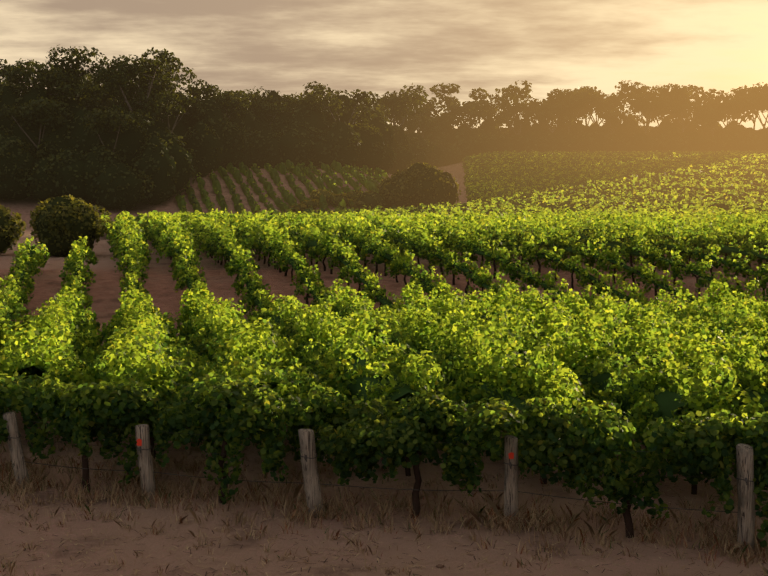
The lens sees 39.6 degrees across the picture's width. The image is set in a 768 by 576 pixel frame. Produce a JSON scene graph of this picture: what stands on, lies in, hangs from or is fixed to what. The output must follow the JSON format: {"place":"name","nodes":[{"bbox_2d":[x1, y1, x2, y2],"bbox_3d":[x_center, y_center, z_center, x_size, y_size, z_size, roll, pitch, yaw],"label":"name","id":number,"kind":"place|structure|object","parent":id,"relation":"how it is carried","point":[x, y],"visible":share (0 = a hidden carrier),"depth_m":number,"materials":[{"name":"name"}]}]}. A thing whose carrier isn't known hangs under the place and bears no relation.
{"place":"outdoors","nodes":[
{"label":"outdoors","id":0,"kind":"place"},
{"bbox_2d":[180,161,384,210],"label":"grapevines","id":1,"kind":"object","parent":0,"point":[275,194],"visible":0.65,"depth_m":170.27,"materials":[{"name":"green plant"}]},
{"bbox_2d":[0,161,767,575],"bbox_3d":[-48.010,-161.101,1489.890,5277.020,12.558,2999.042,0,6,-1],"label":"terrain","id":2,"kind":"structure","parent":0,"point":[106,289],"depth_m":15.93,"materials":[{"name":"soil"}]},
{"bbox_2d":[3,411,124,488],"bbox_3d":[-5.904,2.742,17.110,4.408,1.550,0.331,1,6,7],"label":"post","id":3,"kind":"object","parent":2,"relation":"on","point":[16,451],"visible":0.67,"depth_m":17.01,"materials":[{"name":"grey wood"}]},
{"bbox_2d":[135,424,294,500],"bbox_3d":[-2.461,2.877,16.399,2.918,1.493,0.344,2,6,14],"label":"post","id":4,"kind":"object","parent":2,"relation":"on","point":[144,457],"visible":0.85,"depth_m":16.62,"materials":[{"name":"grey wood"}]},
{"bbox_2d":[0,162,460,256],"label":"bushes","id":5,"kind":"object","parent":2,"relation":"on","point":[17,234],"visible":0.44,"depth_m":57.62,"materials":[{"name":"green plant"}]},
{"bbox_2d":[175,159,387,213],"bbox_3d":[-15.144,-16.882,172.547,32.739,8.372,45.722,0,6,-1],"label":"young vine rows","id":6,"kind":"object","parent":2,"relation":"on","point":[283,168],"visible":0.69,"depth_m":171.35,"materials":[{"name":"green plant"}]},
{"bbox_2d":[0,278,767,478],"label":"vine leaves","id":7,"kind":"object","parent":2,"relation":"on","point":[156,352],"visible":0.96,"depth_m":20.20,"materials":[{"name":"green plant"}]},
{"bbox_2d":[0,203,767,330],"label":"vine leaves","id":8,"kind":"object","parent":2,"relation":"on","point":[125,232],"visible":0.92,"depth_m":45.67,"materials":[{"name":"green plant"}]},
{"bbox_2d":[0,373,767,547],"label":"vine leaves","id":9,"kind":"object","parent":2,"relation":"on","point":[395,442],"visible":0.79,"depth_m":15.63,"materials":[{"name":"green plant"}]},
{"bbox_2d":[0,151,767,436],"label":"vine rows","id":10,"kind":"object","parent":2,"relation":"on","point":[666,402],"visible":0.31,"depth_m":118.04,"materials":[{"name":"green plant"}]},
{"bbox_2d":[0,83,767,210],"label":"understorey tree","id":11,"kind":"object","parent":2,"relation":"on","point":[162,181],"depth_m":194.10,"materials":[{"name":"green plant"}]},
{"bbox_2d":[0,411,767,575],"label":"dry grass tufts","id":12,"kind":"object","parent":2,"relation":"on","point":[137,495],"visible":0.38,"depth_m":15.81,"materials":[{"name":"brown plant"}]},
{"bbox_2d":[12,238,767,537],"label":"grapevine trunks","id":13,"kind":"object","parent":2,"relation":"on","point":[417,507],"visible":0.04,"depth_m":36.22,"materials":[{"name":"brown plant"}]},
{"bbox_2d":[12,65,767,167],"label":"branches","id":14,"kind":"object","parent":2,"relation":"on","point":[648,122],"visible":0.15,"depth_m":347.15,"materials":[{"name":"brown plant"}]},
{"bbox_2d":[0,45,767,136],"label":"eucalypt crowns","id":15,"kind":"object","parent":14,"relation":"on","point":[64,78],"visible":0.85,"depth_m":203.66,"materials":[{"name":"green plant"}]},
{"bbox_2d":[298,429,503,517],"bbox_3d":[0.299,2.893,15.787,3.153,1.602,0.367,1,6,5],"label":"post","id":16,"kind":"object","parent":2,"relation":"on","point":[309,464],"visible":0.81,"depth_m":15.80,"materials":[{"name":"grey wood"}]},
{"bbox_2d":[101,150,767,223],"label":"vineyard","id":17,"kind":"object","parent":2,"relation":"on","point":[561,155],"visible":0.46,"depth_m":199.54,"materials":[{"name":"green plant"}]},
{"bbox_2d":[504,435,737,524],"bbox_3d":[3.273,2.951,14.861,3.347,1.636,0.323,3,7,24],"label":"post","id":18,"kind":"object","parent":2,"relation":"on","point":[511,463],"visible":0.73,"depth_m":15.38,"materials":[{"name":"grey wood"}]},
{"bbox_2d":[736,444,766,554],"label":"post","id":19,"kind":"object","parent":2,"relation":"on","point":[746,514],"visible":0.75,"depth_m":14.21,"materials":[{"name":"grey wood"}]},
{"bbox_2d":[0,0,767,132],"label":"sky","id":20,"kind":"structure","parent":0,"point":[379,47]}
]}

